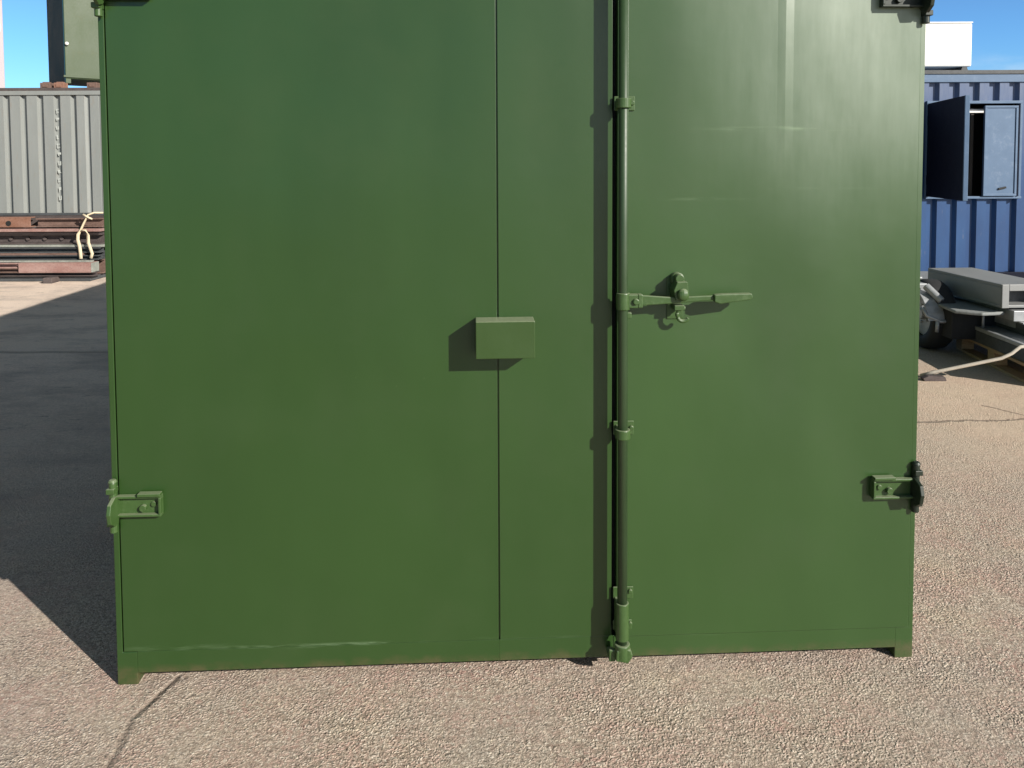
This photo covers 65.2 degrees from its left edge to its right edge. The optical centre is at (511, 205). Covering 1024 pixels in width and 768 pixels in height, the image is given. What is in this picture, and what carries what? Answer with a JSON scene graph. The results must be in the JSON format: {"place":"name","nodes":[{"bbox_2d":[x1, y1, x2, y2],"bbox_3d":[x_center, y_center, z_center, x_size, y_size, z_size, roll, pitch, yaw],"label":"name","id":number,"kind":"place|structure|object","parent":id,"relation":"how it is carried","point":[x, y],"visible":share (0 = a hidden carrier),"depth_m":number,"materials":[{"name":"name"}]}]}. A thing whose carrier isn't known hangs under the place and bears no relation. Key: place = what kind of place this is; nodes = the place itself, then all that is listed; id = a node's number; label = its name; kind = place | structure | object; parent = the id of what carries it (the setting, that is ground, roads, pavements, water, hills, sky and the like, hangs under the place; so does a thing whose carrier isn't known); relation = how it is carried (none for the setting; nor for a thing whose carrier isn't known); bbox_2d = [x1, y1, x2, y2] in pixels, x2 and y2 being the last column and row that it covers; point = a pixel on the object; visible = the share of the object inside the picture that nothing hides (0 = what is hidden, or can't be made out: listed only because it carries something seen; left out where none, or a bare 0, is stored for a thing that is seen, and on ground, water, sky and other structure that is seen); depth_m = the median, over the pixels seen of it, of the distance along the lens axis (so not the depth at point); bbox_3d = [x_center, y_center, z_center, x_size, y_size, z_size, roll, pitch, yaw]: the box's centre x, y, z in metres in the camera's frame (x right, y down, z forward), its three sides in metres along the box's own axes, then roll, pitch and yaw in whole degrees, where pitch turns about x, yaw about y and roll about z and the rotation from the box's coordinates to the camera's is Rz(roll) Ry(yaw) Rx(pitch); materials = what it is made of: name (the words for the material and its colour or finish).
{"place":"outdoors","nodes":[
{"label":"outdoors","id":0,"kind":"place"},
{"bbox_2d":[0,0,4,87],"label":"building","id":1,"kind":"structure","parent":0,"point":[2,77],"depth_m":25.75,"materials":[{"name":"white paint"}]},
{"bbox_2d":[0,277,1023,767],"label":"ground","id":2,"kind":"structure","parent":0,"point":[948,693],"depth_m":2.42,"materials":[{"name":"concrete"}]},
{"bbox_2d":[43,276,59,283],"bbox_3d":[-6.196,0.971,11.163,0.120,0.075,1.000,0,3,0],"label":"timber bearer","id":3,"kind":"object","parent":2,"relation":"on","point":[51,279],"visible":0.45,"depth_m":10.71,"materials":[{"name":"brown wood"}]},
{"bbox_2d":[94,258,105,272],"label":"steel beam","id":4,"kind":"structure","parent":3,"relation":"on","point":[101,265],"depth_m":11.14,"materials":[{"name":"brown metal"}]},
{"bbox_2d":[0,254,104,259],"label":"steel beam","id":5,"kind":"structure","parent":4,"relation":"on","point":[48,257],"depth_m":11.00,"materials":[{"name":"metal"}]},
{"bbox_2d":[0,253,89,255],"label":"steel beam","id":6,"kind":"structure","parent":5,"relation":"on","point":[1,254],"depth_m":10.94,"materials":[{"name":"grey metal"}]},
{"bbox_2d":[0,247,104,252],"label":"steel beam","id":7,"kind":"structure","parent":6,"relation":"on","point":[45,249],"depth_m":10.99,"materials":[{"name":"grey metal"}]},
{"bbox_2d":[0,244,104,246],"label":"steel beam","id":8,"kind":"structure","parent":7,"relation":"on","point":[60,245],"depth_m":10.96,"materials":[{"name":"grey metal"}]},
{"bbox_2d":[0,233,104,244],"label":"steel beam","id":9,"kind":"structure","parent":8,"relation":"on","point":[13,239],"depth_m":11.08,"materials":[{"name":"metal"}]},
{"bbox_2d":[0,231,103,233],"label":"steel beam","id":10,"kind":"structure","parent":9,"relation":"on","point":[50,232],"depth_m":10.96,"materials":[{"name":"metal"}]},
{"bbox_2d":[0,227,103,231],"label":"steel beam","id":11,"kind":"structure","parent":10,"relation":"on","point":[47,229],"depth_m":10.92,"materials":[{"name":"brown metal"}]},
{"bbox_2d":[0,217,35,226],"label":"steel beam","id":12,"kind":"structure","parent":11,"relation":"on","point":[15,221],"depth_m":10.99,"materials":[{"name":"brown metal"}]},
{"bbox_2d":[0,215,103,225],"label":"steel beam","id":13,"kind":"structure","parent":11,"relation":"on","point":[34,221],"depth_m":11.18,"materials":[{"name":"brown metal"}]},
{"bbox_2d":[0,213,103,215],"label":"steel beam","id":14,"kind":"structure","parent":13,"relation":"on","point":[7,214],"depth_m":11.18,"materials":[{"name":"brown metal"}]},
{"bbox_2d":[36,218,103,226],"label":"steel beam","id":15,"kind":"structure","parent":11,"relation":"on","point":[66,222],"depth_m":11.07,"materials":[{"name":"brown metal"}]},
{"bbox_2d":[76,212,102,258],"bbox_3d":[-5.763,0.402,10.911,0.348,0.643,0.140,-1,3,-20],"label":"webbing strap","id":16,"kind":"object","parent":11,"relation":"hanging from","point":[79,243],"visible":1,"depth_m":10.89,"materials":[{"name":"beige fabric"}]},
{"bbox_2d":[0,87,103,212],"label":"shipping container","id":17,"kind":"object","parent":2,"relation":"on","point":[50,150],"visible":0.27,"depth_m":13.40,"materials":[{"name":"grey metal"}]},
{"bbox_2d":[40,82,53,87],"bbox_3d":[-7.784,-2.016,13.392,0.170,0.115,0.142,0,3,0],"label":"rusty block","id":18,"kind":"object","parent":17,"relation":"on","point":[46,85],"depth_m":13.33,"materials":[{"name":"brown metal"}]},
{"bbox_2d":[54,82,67,87],"bbox_3d":[-7.554,-2.017,13.392,0.170,0.115,0.142,0,3,0],"label":"rusty block","id":19,"kind":"object","parent":17,"relation":"on","point":[60,85],"depth_m":13.33,"materials":[{"name":"orange metal"}]},
{"bbox_2d":[46,0,99,85],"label":"portable cabin","id":20,"kind":"object","parent":19,"relation":"on","point":[73,44],"visible":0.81,"depth_m":13.63,"materials":[{"name":"green metal"}]},
{"bbox_2d":[87,82,99,87],"bbox_3d":[-7.004,-2.012,13.392,0.170,0.100,0.142,0,3,0],"label":"rusty block","id":21,"kind":"object","parent":17,"relation":"on","point":[93,85],"depth_m":13.33,"materials":[{"name":"brown metal"}]},
{"bbox_2d":[0,273,105,280],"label":"steel beam","id":22,"kind":"structure","parent":2,"relation":"on","point":[62,278],"depth_m":10.85,"materials":[{"name":"metal"}]},
{"bbox_2d":[0,271,99,276],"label":"steel beam","id":23,"kind":"structure","parent":22,"relation":"on","point":[45,274],"depth_m":10.88,"materials":[{"name":"brown metal"}]},
{"bbox_2d":[0,268,18,272],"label":"steel beam","id":24,"kind":"structure","parent":23,"relation":"on","point":[9,270],"depth_m":10.82,"materials":[{"name":"brown metal"}]},
{"bbox_2d":[0,262,20,267],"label":"steel beam","id":25,"kind":"structure","parent":24,"relation":"on","point":[8,264],"depth_m":10.85,"materials":[{"name":"brown metal"}]},
{"bbox_2d":[0,260,93,261],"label":"steel beam","id":26,"kind":"structure","parent":25,"relation":"on","point":[46,260],"depth_m":10.81,"materials":[{"name":"metal"}]},
{"bbox_2d":[18,261,98,272],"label":"steel beam","id":27,"kind":"structure","parent":23,"relation":"on","point":[57,267],"depth_m":10.76,"materials":[{"name":"metal"}]},
{"bbox_2d":[91,0,934,684],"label":"shipping container","id":28,"kind":"object","parent":2,"relation":"on","point":[463,330],"visible":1,"depth_m":2.39,"materials":[{"name":"green metal"}]},
{"bbox_2d":[91,0,534,651],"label":"door","id":29,"kind":"structure","parent":28,"relation":"in","point":[310,337],"depth_m":2.36,"materials":[{"name":"green paint"}]},
{"bbox_2d":[497,0,612,638],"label":"door","id":30,"kind":"structure","parent":28,"relation":"in","point":[554,57],"depth_m":2.40,"materials":[{"name":"green paint"}]},
{"bbox_2d":[606,0,934,662],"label":"door","id":31,"kind":"structure","parent":28,"relation":"in","point":[766,151],"depth_m":2.42,"materials":[{"name":"green paint"}]},
{"bbox_2d":[920,374,946,380],"bbox_3d":[3.010,1.227,5.716,0.167,0.038,0.050,0,3,0],"label":"timber offcut","id":32,"kind":"object","parent":2,"relation":"on","point":[925,377],"visible":1,"depth_m":5.69,"materials":[{"name":"brown wood"}]},
{"bbox_2d":[919,271,1023,348],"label":"trailer","id":33,"kind":"object","parent":2,"relation":"on","point":[946,316],"visible":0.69,"depth_m":6.40,"materials":[{"name":"grey metal"}]},
{"bbox_2d":[928,268,1023,307],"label":"steel trough","id":34,"kind":"object","parent":33,"relation":"on","point":[996,289],"visible":0.91,"depth_m":6.33,"materials":[{"name":"grey metal"}]},
{"bbox_2d":[920,70,1023,277],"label":"shipping container","id":35,"kind":"object","parent":2,"relation":"on","point":[972,216],"visible":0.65,"depth_m":10.13,"materials":[{"name":"blue metal"}]},
{"bbox_2d":[926,95,969,200],"bbox_3d":[5.149,-0.673,9.493,0.048,1.170,1.292,0,3,10],"label":"hatch door","id":36,"kind":"structure","parent":35,"relation":"in","point":[947,120],"depth_m":9.36,"materials":[{"name":"blue paint"}]},
{"bbox_2d":[925,22,972,69],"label":"roof unit","id":37,"kind":"structure","parent":35,"relation":"on","point":[948,45],"depth_m":10.31,"materials":[{"name":"white paint"}]},
{"bbox_2d":[982,105,1020,195],"bbox_3d":[6.174,-0.698,10.090,0.454,1.150,0.046,0,3,0],"label":"hatch door","id":38,"kind":"structure","parent":35,"relation":"in","point":[1001,124],"depth_m":10.08,"materials":[{"name":"blue paint"}]},
{"bbox_2d":[956,339,1023,382],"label":"wooden pallet","id":39,"kind":"object","parent":2,"relation":"on","point":[966,346],"visible":0.35,"depth_m":6.08,"materials":[{"name":"brown wood"}]},
{"bbox_2d":[970,322,1023,361],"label":"steel slab","id":40,"kind":"object","parent":39,"relation":"on","point":[1002,338],"depth_m":6.01,"materials":[{"name":"grey metal"}]},
{"bbox_2d":[920,345,1023,375],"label":"rope","id":41,"kind":"object","parent":40,"relation":"hanging from","point":[1015,350],"visible":0.98,"depth_m":5.67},
{"bbox_2d":[2,0,1023,87],"label":"sky","id":42,"kind":"structure","parent":0,"point":[997,25],"materials":[{"name":"blue"}]}
]}

